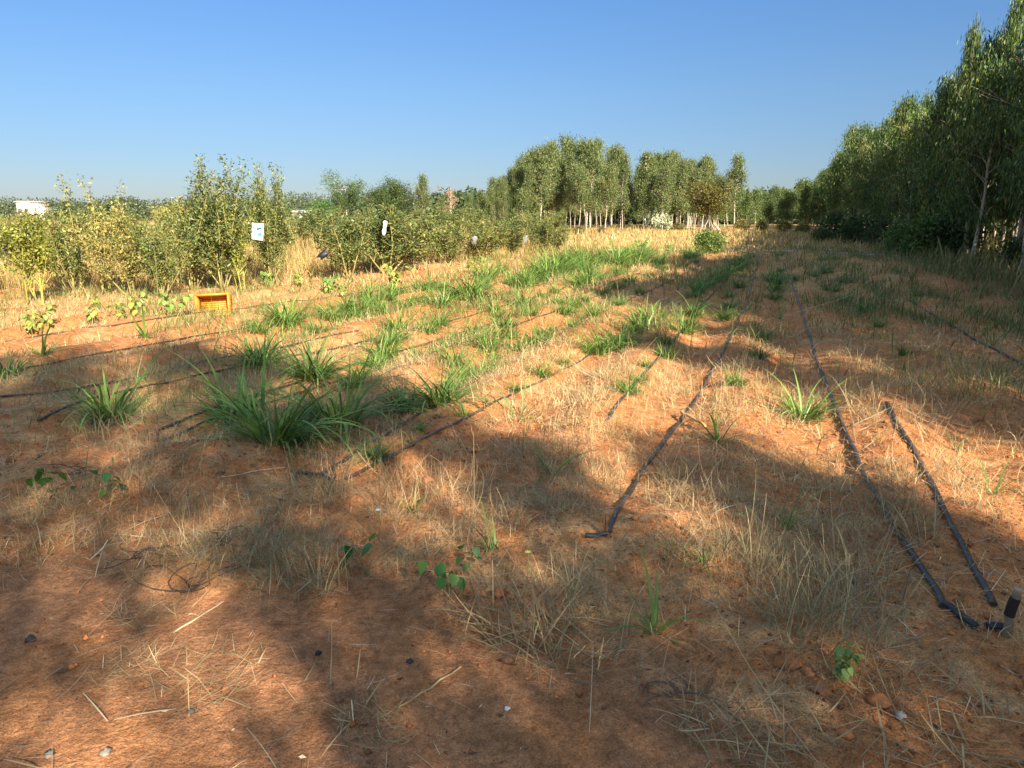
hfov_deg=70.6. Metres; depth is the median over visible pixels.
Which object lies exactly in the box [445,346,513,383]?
grass clump
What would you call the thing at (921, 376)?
grass clump
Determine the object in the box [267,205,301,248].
orchard shrub
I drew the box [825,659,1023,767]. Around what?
dry tuft
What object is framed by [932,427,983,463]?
grass clump
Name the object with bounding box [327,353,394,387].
grass clump
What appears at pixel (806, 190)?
eucalyptus tree
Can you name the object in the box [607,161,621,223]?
eucalyptus tree
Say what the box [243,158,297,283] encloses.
orchard shrub
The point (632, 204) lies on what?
eucalyptus tree
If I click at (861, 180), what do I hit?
eucalyptus tree
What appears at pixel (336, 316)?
grass clump
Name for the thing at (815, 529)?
grass clump
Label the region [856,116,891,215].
eucalyptus tree
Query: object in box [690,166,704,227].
eucalyptus tree
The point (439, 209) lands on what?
orchard shrub
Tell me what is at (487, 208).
eucalyptus tree
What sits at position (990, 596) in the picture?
drip hose
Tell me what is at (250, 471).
straw stalk
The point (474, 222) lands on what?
orchard shrub
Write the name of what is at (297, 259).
tall straw
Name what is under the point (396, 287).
grass clump
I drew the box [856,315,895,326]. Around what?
grass clump
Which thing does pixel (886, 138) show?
eucalyptus tree
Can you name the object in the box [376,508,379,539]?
wild flower
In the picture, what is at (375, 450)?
grass clump
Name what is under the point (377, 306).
grass clump
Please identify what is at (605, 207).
eucalyptus tree
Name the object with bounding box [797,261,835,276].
grass clump
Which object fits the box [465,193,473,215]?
eucalyptus tree
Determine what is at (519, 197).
eucalyptus tree
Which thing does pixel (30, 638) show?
loose stone
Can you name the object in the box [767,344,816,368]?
grass clump
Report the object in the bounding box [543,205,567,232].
orchard shrub
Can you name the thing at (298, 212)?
orchard shrub
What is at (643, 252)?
grass clump
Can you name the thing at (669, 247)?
broadleaf plant
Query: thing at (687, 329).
grass clump
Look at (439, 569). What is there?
leafy weed
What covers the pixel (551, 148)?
eucalyptus tree
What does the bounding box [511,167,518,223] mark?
eucalyptus tree
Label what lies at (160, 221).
orchard shrub
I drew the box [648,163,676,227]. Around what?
eucalyptus tree
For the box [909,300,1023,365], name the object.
drip hose
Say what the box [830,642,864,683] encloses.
leafy weed
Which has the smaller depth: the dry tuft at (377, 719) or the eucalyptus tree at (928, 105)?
the dry tuft at (377, 719)
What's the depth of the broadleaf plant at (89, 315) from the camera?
10.52 m
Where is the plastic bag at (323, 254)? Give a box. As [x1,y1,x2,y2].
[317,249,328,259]
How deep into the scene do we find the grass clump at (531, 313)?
10.80 m
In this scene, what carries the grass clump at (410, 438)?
on the ground at (660, 743)
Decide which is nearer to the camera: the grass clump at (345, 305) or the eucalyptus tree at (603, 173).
the grass clump at (345, 305)
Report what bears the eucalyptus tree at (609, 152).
on the ground at (660, 743)
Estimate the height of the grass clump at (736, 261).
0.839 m
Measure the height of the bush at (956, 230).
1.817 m
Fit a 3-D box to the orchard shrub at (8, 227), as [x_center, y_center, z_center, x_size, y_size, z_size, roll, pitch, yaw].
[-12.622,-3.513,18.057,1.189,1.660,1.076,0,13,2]
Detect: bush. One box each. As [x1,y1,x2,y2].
[574,225,584,233]
[597,226,606,232]
[625,223,636,227]
[643,207,672,229]
[672,221,684,229]
[690,225,731,254]
[733,218,752,229]
[754,220,769,229]
[775,219,793,231]
[795,221,811,232]
[809,226,834,240]
[811,209,862,240]
[836,210,892,243]
[860,212,903,245]
[877,216,924,252]
[893,208,968,256]
[912,210,990,256]
[986,219,1008,241]
[988,222,1012,240]
[991,232,1023,268]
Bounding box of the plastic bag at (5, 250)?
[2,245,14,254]
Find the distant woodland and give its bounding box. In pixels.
[0,185,918,224]
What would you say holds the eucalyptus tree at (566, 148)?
on the ground at (660, 743)
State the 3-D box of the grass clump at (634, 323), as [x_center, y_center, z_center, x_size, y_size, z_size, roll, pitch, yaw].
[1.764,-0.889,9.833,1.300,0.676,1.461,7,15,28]
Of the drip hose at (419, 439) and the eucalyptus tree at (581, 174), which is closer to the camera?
the drip hose at (419, 439)
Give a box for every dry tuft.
[66,634,172,692]
[98,585,211,632]
[115,627,288,737]
[137,463,236,522]
[194,507,340,590]
[225,515,367,601]
[243,524,403,607]
[291,461,378,510]
[321,671,438,763]
[351,511,455,588]
[406,545,594,649]
[425,537,638,684]
[480,557,645,691]
[504,471,602,526]
[511,541,637,639]
[638,505,752,582]
[641,653,867,767]
[686,506,812,598]
[693,640,930,767]
[719,534,946,684]
[725,544,867,644]
[768,492,940,637]
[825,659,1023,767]
[846,467,943,522]
[849,475,980,550]
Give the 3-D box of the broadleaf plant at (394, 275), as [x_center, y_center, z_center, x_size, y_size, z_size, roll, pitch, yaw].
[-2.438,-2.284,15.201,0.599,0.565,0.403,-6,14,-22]
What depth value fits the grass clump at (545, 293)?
14.05 m
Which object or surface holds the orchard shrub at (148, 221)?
on the ground at (660, 743)
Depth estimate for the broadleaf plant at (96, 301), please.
11.98 m
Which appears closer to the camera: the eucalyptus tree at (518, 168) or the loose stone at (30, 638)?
the loose stone at (30, 638)
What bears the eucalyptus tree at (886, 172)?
on the ground at (660, 743)
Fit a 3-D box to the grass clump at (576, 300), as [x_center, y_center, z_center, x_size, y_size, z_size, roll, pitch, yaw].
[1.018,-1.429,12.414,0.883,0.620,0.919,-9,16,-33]
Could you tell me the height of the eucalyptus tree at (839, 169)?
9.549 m
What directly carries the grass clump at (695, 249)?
on the ground at (660, 743)
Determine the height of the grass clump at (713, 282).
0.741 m
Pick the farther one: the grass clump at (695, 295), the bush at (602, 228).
the bush at (602, 228)
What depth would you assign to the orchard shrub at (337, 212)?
45.39 m
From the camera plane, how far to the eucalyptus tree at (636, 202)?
81.14 m
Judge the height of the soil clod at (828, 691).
0.061 m
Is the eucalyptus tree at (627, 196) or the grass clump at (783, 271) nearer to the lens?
the grass clump at (783, 271)
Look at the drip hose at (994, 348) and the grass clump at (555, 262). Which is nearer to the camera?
the drip hose at (994, 348)
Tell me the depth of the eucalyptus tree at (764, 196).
93.50 m
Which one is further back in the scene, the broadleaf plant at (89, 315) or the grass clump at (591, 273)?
the grass clump at (591, 273)
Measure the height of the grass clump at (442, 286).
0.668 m
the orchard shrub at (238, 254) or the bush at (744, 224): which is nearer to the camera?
the orchard shrub at (238, 254)
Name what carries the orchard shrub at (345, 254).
on the ground at (660, 743)
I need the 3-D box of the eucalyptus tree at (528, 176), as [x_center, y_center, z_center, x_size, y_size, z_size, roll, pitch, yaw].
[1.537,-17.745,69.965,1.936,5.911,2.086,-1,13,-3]
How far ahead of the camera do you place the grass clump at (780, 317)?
11.31 m
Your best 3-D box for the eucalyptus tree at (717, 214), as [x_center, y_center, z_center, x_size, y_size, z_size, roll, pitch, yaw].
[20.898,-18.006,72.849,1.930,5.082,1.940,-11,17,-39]
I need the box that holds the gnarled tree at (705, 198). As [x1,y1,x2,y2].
[679,176,739,230]
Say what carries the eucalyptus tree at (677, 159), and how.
on the ground at (660, 743)
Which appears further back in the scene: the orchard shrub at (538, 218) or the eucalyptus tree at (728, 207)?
the eucalyptus tree at (728, 207)
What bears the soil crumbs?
on the ground at (660, 743)
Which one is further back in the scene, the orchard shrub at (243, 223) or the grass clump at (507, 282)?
the orchard shrub at (243, 223)
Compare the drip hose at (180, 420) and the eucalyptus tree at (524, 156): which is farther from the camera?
the eucalyptus tree at (524, 156)
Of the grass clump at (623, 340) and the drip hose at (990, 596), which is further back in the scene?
the grass clump at (623, 340)
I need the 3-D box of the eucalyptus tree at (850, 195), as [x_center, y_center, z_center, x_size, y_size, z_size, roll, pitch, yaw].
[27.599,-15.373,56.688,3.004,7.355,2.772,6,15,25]
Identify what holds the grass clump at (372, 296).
on the ground at (660, 743)
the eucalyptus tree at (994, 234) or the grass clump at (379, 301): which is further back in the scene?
the eucalyptus tree at (994, 234)
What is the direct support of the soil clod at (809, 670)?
on the ground at (660, 743)
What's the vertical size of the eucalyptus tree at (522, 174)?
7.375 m
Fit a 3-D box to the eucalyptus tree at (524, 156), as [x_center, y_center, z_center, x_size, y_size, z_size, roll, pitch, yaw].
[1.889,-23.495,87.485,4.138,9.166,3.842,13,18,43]
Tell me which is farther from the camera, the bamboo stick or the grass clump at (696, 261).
the grass clump at (696, 261)
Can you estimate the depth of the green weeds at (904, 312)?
11.41 m
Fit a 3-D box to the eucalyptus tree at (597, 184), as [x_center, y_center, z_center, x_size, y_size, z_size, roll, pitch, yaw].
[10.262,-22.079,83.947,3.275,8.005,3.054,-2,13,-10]
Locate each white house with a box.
[13,201,53,221]
[292,209,309,217]
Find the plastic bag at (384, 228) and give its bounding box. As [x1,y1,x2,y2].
[382,221,386,234]
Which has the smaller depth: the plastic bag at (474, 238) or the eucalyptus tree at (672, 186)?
the plastic bag at (474, 238)
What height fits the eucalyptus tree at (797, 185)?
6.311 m
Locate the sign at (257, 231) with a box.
[252,223,263,240]
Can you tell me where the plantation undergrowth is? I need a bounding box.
[832,222,1023,297]
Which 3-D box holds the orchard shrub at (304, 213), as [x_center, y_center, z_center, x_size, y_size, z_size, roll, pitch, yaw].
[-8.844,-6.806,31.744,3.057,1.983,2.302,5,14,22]
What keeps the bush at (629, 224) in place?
on the ground at (660, 743)
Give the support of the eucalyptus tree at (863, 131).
on the ground at (660, 743)
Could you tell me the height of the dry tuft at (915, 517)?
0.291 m
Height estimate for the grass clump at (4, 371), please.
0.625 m
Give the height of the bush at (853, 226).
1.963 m
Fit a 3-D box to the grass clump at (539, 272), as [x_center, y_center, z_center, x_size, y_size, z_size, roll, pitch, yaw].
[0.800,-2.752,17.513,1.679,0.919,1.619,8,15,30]
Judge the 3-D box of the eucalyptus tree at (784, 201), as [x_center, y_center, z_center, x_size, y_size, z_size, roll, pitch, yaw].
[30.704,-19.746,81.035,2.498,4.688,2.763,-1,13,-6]
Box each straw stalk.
[122,507,186,531]
[173,601,223,632]
[217,467,284,477]
[398,666,460,706]
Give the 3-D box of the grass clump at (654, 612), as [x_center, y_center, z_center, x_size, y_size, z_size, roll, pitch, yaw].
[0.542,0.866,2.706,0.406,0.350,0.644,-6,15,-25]
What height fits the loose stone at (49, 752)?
0.020 m
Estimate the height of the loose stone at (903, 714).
0.027 m
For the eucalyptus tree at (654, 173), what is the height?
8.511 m
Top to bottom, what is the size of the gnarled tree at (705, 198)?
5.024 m
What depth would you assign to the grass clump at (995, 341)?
8.91 m
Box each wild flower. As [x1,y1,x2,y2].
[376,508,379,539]
[525,550,530,578]
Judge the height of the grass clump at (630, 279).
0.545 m
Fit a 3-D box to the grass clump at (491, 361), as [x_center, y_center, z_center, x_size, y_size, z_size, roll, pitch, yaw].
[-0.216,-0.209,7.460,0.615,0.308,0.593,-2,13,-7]
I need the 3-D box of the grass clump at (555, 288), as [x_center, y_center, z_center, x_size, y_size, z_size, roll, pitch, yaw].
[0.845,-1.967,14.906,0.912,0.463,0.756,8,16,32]
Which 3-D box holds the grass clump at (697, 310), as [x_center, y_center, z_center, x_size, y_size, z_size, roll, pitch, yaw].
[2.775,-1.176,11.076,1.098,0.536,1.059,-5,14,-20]
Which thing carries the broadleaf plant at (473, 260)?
on the ground at (660, 743)
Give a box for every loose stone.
[25,634,36,642]
[43,749,55,758]
[98,747,112,756]
[186,708,194,713]
[406,658,413,663]
[895,710,906,719]
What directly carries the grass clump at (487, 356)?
on the ground at (660, 743)
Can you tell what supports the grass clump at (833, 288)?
on the ground at (660, 743)
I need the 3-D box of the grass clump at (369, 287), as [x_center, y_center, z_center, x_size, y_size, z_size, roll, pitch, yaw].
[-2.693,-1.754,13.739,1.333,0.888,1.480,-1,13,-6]
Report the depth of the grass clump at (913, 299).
12.94 m
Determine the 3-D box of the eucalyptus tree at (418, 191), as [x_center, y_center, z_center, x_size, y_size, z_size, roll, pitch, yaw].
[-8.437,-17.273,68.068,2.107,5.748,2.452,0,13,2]
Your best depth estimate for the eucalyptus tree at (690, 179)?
71.48 m
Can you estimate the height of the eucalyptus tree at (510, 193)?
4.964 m
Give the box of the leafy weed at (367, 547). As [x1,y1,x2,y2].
[338,533,380,575]
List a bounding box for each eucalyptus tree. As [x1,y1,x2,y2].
[412,171,433,217]
[438,197,444,217]
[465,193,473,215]
[474,190,484,213]
[481,177,496,206]
[484,203,491,219]
[485,186,495,223]
[489,192,499,218]
[490,175,510,220]
[497,175,510,219]
[505,167,513,215]
[506,185,516,214]
[507,165,515,222]
[510,187,533,222]
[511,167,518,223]
[512,155,526,205]
[514,150,535,198]
[517,165,525,209]
[518,169,535,212]
[521,163,538,211]
[523,144,542,183]
[525,145,558,218]
[532,177,544,217]
[536,135,549,219]
[537,146,568,211]
[540,137,559,210]
[543,161,566,210]
[546,139,566,212]
[551,157,571,220]
[556,140,580,221]
[557,131,577,220]
[562,147,575,227]
[564,162,582,226]
[568,166,588,224]
[573,134,600,227]
[575,135,584,225]
[579,137,603,226]
[582,164,597,226]
[590,135,606,225]
[592,161,620,227]
[593,159,606,226]
[597,148,606,226]
[597,188,610,219]
[602,144,622,225]
[603,142,627,224]
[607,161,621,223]
[613,169,638,225]
[615,151,633,228]
[615,167,634,227]
[616,165,633,227]
[618,145,631,225]
[624,187,635,226]
[631,150,662,227]
[631,163,641,225]
[633,184,651,228]
[634,151,652,221]
[635,182,642,227]
[638,156,661,227]
[639,183,653,228]
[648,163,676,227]
[654,149,664,171]
[654,179,672,212]
[658,163,678,217]
[660,148,671,163]
[665,154,678,227]
[666,151,681,226]
[670,157,690,225]
[672,179,685,217]
[674,154,685,221]
[679,160,694,227]
[679,172,696,227]
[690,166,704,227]
[695,159,702,227]
[697,153,717,226]
[699,163,717,228]
[700,158,723,229]
[711,175,726,228]
[711,180,725,224]
[720,151,750,229]
[721,193,731,226]
[722,169,737,226]
[728,184,744,225]
[729,194,743,224]
[737,189,757,221]
[749,188,765,226]
[757,190,769,221]
[761,192,778,224]
[763,184,785,225]
[775,187,787,221]
[776,187,795,220]
[782,189,804,227]
[792,177,806,224]
[794,177,817,222]
[798,184,814,223]
[806,190,821,227]
[810,182,828,221]
[815,165,830,213]
[817,153,839,211]
[819,149,845,230]
[822,120,860,216]
[830,154,846,221]
[834,151,856,217]
[837,150,854,216]
[838,155,863,218]
[841,122,876,220]
[842,155,863,211]
[846,126,879,219]
[850,124,880,221]
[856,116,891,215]
[863,124,890,219]
[864,114,902,222]
[866,113,896,214]
[869,101,925,222]
[872,90,932,224]
[879,104,929,223]
[881,109,929,220]
[898,67,972,219]
[903,91,955,219]
[910,88,933,216]
[917,69,979,216]
[928,27,1018,256]
[929,77,1007,224]
[932,14,985,211]
[940,52,1022,253]
[958,13,1023,268]
[972,0,1023,257]
[972,97,1020,234]
[986,33,1023,242]
[989,193,1014,250]
[991,68,1020,237]
[992,221,999,243]
[996,67,1023,236]
[1009,95,1023,186]
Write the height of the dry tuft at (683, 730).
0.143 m
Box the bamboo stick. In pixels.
[680,410,705,426]
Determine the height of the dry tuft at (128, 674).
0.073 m
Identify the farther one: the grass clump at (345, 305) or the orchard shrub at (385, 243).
the orchard shrub at (385, 243)
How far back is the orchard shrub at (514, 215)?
39.93 m
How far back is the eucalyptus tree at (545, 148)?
77.54 m
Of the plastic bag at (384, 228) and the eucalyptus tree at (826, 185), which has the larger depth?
the eucalyptus tree at (826, 185)
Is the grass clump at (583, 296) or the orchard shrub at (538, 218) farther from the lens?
the orchard shrub at (538, 218)
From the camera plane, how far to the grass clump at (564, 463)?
4.28 m
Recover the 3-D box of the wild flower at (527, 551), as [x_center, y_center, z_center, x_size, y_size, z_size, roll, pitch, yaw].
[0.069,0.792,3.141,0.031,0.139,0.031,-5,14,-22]
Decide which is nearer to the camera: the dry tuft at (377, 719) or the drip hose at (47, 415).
the dry tuft at (377, 719)
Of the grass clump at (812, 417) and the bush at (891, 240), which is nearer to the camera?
the grass clump at (812, 417)
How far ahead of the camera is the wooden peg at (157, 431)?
5.01 m
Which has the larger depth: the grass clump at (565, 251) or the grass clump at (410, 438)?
the grass clump at (565, 251)
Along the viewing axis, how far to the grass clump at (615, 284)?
15.51 m
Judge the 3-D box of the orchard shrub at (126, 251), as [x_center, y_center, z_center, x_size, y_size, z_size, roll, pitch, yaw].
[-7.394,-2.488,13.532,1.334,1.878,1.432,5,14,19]
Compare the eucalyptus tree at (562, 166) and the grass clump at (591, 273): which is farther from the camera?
the eucalyptus tree at (562, 166)
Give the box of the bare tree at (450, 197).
[443,184,460,211]
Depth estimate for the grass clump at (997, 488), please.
4.20 m
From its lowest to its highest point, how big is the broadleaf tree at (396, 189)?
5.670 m
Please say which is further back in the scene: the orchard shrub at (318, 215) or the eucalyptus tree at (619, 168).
the eucalyptus tree at (619, 168)
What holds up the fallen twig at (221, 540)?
on the ground at (660, 743)
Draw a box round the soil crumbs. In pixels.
[0,401,1023,767]
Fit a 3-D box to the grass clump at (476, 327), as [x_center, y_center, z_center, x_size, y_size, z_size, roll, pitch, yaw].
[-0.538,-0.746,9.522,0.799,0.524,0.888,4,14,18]
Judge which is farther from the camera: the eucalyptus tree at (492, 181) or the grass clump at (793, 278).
the eucalyptus tree at (492, 181)
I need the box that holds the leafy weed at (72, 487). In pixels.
[50,486,75,505]
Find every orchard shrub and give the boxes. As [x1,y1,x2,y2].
[0,209,58,305]
[0,211,26,266]
[5,208,55,238]
[18,205,58,237]
[26,202,111,293]
[41,209,84,259]
[53,170,127,293]
[58,200,150,295]
[71,209,92,252]
[103,204,143,240]
[105,209,133,263]
[126,206,147,224]
[127,206,200,298]
[140,206,168,236]
[149,201,181,233]
[150,205,169,234]
[152,196,250,289]
[164,216,182,257]
[178,148,264,291]
[220,211,247,246]
[220,211,255,288]
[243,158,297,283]
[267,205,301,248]
[286,208,344,242]
[288,207,311,238]
[294,206,345,248]
[305,212,380,279]
[307,201,350,219]
[321,198,406,237]
[338,201,448,275]
[354,213,410,240]
[370,203,445,271]
[399,216,456,247]
[404,208,435,233]
[419,210,478,265]
[424,205,453,233]
[441,204,469,238]
[445,217,512,258]
[452,202,495,227]
[461,209,510,240]
[491,207,523,234]
[493,216,533,255]
[516,210,558,239]
[522,219,569,251]
[528,212,554,225]
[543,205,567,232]
[549,227,573,249]
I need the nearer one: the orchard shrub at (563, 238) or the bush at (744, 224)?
the orchard shrub at (563, 238)
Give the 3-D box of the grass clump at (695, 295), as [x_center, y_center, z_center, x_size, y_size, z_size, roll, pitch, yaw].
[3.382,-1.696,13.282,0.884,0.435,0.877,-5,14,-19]
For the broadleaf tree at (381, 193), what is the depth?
67.41 m
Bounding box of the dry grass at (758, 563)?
[0,223,1023,751]
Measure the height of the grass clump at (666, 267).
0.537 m
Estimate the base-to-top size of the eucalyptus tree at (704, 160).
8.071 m
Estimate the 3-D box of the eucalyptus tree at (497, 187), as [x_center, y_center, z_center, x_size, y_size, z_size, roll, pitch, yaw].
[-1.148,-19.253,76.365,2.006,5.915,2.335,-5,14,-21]
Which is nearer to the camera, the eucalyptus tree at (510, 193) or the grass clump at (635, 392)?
the grass clump at (635, 392)
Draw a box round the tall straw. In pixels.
[0,200,874,293]
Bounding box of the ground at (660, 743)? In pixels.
[0,217,1023,767]
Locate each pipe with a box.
[615,249,895,255]
[1000,587,1022,638]
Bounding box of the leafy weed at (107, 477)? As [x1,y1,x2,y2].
[86,470,127,497]
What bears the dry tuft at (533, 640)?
on the ground at (660, 743)
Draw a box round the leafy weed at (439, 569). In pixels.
[418,561,465,593]
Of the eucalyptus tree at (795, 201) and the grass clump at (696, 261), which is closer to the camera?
the grass clump at (696, 261)
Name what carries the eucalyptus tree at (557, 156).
on the ground at (660, 743)
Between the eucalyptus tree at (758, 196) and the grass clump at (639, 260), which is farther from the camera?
the eucalyptus tree at (758, 196)
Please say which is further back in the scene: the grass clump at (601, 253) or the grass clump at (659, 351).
the grass clump at (601, 253)
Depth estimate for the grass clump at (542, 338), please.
8.94 m
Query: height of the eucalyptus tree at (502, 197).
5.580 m
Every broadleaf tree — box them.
[360,180,395,214]
[374,174,424,213]
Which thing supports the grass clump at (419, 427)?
on the ground at (660, 743)
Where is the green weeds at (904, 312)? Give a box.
[0,234,1023,519]
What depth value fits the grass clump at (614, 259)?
21.48 m
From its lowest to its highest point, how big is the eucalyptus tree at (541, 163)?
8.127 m
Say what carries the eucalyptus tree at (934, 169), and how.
on the ground at (660, 743)
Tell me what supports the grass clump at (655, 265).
on the ground at (660, 743)
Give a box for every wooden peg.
[155,424,158,442]
[332,459,335,477]
[604,514,608,536]
[957,592,965,610]
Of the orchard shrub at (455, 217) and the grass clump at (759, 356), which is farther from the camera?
the orchard shrub at (455, 217)
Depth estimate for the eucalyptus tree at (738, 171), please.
71.03 m
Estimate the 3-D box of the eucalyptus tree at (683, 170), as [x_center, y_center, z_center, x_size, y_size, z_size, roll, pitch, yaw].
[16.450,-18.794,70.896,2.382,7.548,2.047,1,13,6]
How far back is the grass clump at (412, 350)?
8.04 m
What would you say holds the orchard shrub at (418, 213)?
on the ground at (660, 743)
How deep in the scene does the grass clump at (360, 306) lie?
11.34 m
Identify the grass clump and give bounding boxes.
[0,343,53,382]
[3,313,83,357]
[26,344,199,445]
[113,303,181,339]
[134,332,419,477]
[160,345,322,437]
[189,312,327,380]
[221,328,449,449]
[224,317,407,395]
[227,309,272,328]
[228,314,285,333]
[235,280,347,337]
[252,400,354,452]
[259,302,306,327]
[290,314,343,333]
[299,297,356,321]
[314,360,381,392]
[316,289,377,314]
[324,299,376,319]
[327,287,388,321]
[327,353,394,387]
[333,267,394,297]
[343,318,419,360]
[344,284,391,303]
[344,431,416,470]
[345,333,413,370]
[354,296,399,316]
[356,287,405,310]
[356,323,413,350]
[357,364,466,420]
[363,277,410,302]
[365,298,433,332]
[366,343,518,421]
[372,278,414,294]
[384,288,428,308]
[385,485,431,516]
[387,323,418,340]
[393,274,447,291]
[394,305,457,335]
[395,427,433,446]
[398,340,434,360]
[401,289,432,302]
[402,416,429,434]
[409,275,472,309]
[414,256,521,301]
[414,300,464,327]
[415,273,463,291]
[418,336,485,370]
[425,327,462,346]
[425,368,475,391]
[430,354,481,381]
[439,308,493,337]
[440,279,476,301]
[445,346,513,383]
[445,401,478,417]
[446,274,488,291]
[449,318,528,357]
[452,253,516,281]
[462,499,526,555]
[465,250,516,273]
[469,265,500,282]
[470,274,503,289]
[470,350,513,370]
[474,292,510,311]
[474,311,543,328]
[478,302,510,318]
[479,316,532,340]
[480,348,510,359]
[484,285,546,305]
[491,370,549,423]
[494,265,530,286]
[495,252,558,285]
[501,374,535,393]
[503,325,539,351]
[506,265,550,289]
[508,292,542,304]
[509,326,545,345]
[510,298,550,316]
[512,258,577,283]
[514,249,548,269]
[516,244,585,273]
[516,432,620,490]
[519,261,550,276]
[520,351,564,379]
[521,254,575,279]
[522,243,592,269]
[524,327,559,344]
[526,240,577,264]
[527,316,562,336]
[531,286,556,298]
[533,238,591,260]
[539,279,571,293]
[540,245,606,269]
[540,256,584,277]
[541,236,617,258]
[545,266,625,289]
[546,290,588,315]
[547,242,630,266]
[548,290,572,304]
[549,352,577,366]
[553,315,647,358]
[557,289,592,307]
[558,249,607,271]
[560,310,583,329]
[561,247,590,260]
[561,263,615,285]
[564,258,618,281]
[567,244,614,265]
[567,314,667,354]
[568,285,601,301]
[573,299,611,316]
[573,337,610,355]
[574,262,613,279]
[578,239,625,262]
[580,261,628,279]
[584,238,638,258]
[589,244,643,267]
[590,283,616,295]
[592,249,637,265]
[593,294,684,333]
[594,362,658,394]
[598,547,747,645]
[599,269,635,289]
[602,295,637,306]
[603,256,639,272]
[604,294,688,322]
[605,241,645,258]
[605,261,633,274]
[610,381,650,398]
[611,238,666,260]
[612,268,648,283]
[616,245,667,268]
[620,244,647,261]
[621,237,664,257]
[623,241,661,257]
[627,367,660,382]
[630,282,652,294]
[632,351,663,371]
[638,328,687,348]
[639,266,660,276]
[642,251,670,267]
[644,250,671,264]
[646,341,695,360]
[647,539,719,591]
[648,308,719,339]
[652,339,680,359]
[657,259,677,270]
[664,289,725,322]
[672,260,691,267]
[673,280,711,299]
[674,242,704,259]
[675,238,712,255]
[676,312,707,329]
[677,270,723,295]
[681,268,734,288]
[684,253,704,263]
[685,406,759,445]
[699,261,737,281]
[706,304,742,320]
[707,362,761,390]
[711,262,740,277]
[712,295,749,309]
[713,261,744,272]
[716,253,763,267]
[718,256,752,270]
[719,270,760,288]
[719,286,741,297]
[724,251,766,264]
[726,320,793,343]
[738,338,786,360]
[739,245,765,257]
[742,368,878,433]
[744,267,800,284]
[745,476,830,535]
[755,271,804,291]
[756,285,798,300]
[762,264,794,278]
[766,247,796,255]
[766,300,792,320]
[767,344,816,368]
[773,261,786,271]
[773,508,872,539]
[787,271,804,280]
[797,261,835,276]
[806,259,847,273]
[807,277,850,291]
[810,251,838,261]
[824,268,858,283]
[826,283,858,301]
[840,296,886,311]
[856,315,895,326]
[864,319,896,338]
[886,349,914,370]
[889,339,919,356]
[902,293,931,304]
[905,287,928,296]
[907,364,930,381]
[923,345,950,358]
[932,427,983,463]
[973,449,1022,498]
[977,329,1005,344]
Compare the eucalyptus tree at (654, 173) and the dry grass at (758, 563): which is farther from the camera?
the eucalyptus tree at (654, 173)
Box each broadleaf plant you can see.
[18,313,38,335]
[24,303,56,328]
[85,304,100,321]
[88,296,101,308]
[105,302,125,319]
[120,291,149,314]
[157,293,192,315]
[260,271,272,285]
[292,273,304,286]
[322,275,340,293]
[337,282,347,296]
[382,262,408,285]
[466,256,491,271]
[634,240,649,249]
[667,245,675,251]
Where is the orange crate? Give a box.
[194,293,232,315]
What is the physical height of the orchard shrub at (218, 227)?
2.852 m
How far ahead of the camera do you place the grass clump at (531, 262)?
20.71 m
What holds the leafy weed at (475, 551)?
on the ground at (660, 743)
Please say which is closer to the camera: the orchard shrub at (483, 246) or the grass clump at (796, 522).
the grass clump at (796, 522)
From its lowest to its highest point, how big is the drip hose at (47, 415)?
0.132 m
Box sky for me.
[0,0,1023,206]
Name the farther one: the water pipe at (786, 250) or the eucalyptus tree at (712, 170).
the eucalyptus tree at (712, 170)
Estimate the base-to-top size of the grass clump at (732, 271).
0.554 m
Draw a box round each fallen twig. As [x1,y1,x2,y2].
[42,462,98,474]
[103,535,210,568]
[132,546,264,591]
[192,522,253,546]
[640,677,725,712]
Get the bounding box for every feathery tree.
[303,198,337,212]
[317,169,369,217]
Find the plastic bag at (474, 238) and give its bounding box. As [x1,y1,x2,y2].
[472,236,477,243]
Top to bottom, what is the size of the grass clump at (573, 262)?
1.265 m
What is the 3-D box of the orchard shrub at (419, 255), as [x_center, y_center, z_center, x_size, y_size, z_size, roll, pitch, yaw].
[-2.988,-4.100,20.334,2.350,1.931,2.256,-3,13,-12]
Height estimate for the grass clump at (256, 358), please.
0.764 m
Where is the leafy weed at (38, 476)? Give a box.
[26,468,66,506]
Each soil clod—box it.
[773,654,802,671]
[798,666,816,677]
[807,679,836,697]
[834,728,854,740]
[865,691,892,709]
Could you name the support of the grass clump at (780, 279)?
on the ground at (660, 743)
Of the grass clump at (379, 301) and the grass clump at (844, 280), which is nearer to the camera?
the grass clump at (379, 301)
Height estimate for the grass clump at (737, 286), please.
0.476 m
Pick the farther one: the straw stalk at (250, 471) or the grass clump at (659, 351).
the grass clump at (659, 351)
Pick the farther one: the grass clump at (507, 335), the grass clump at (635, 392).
the grass clump at (507, 335)
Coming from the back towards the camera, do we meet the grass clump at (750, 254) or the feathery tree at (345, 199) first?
the feathery tree at (345, 199)
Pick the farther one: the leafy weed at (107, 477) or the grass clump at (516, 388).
the grass clump at (516, 388)
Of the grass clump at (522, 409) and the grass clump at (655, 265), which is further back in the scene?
the grass clump at (655, 265)
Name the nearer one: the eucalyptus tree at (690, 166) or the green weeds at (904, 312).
the green weeds at (904, 312)
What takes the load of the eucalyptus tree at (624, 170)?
on the ground at (660, 743)
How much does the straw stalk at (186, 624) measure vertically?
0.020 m
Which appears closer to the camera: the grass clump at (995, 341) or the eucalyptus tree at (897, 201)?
the grass clump at (995, 341)
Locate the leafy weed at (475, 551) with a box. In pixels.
[456,545,481,570]
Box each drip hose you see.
[0,272,487,342]
[0,330,358,396]
[14,283,496,370]
[37,284,571,420]
[155,273,638,431]
[159,287,613,441]
[296,258,710,481]
[344,266,724,479]
[585,266,756,537]
[605,274,729,420]
[786,269,978,628]
[885,401,1003,629]
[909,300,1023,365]

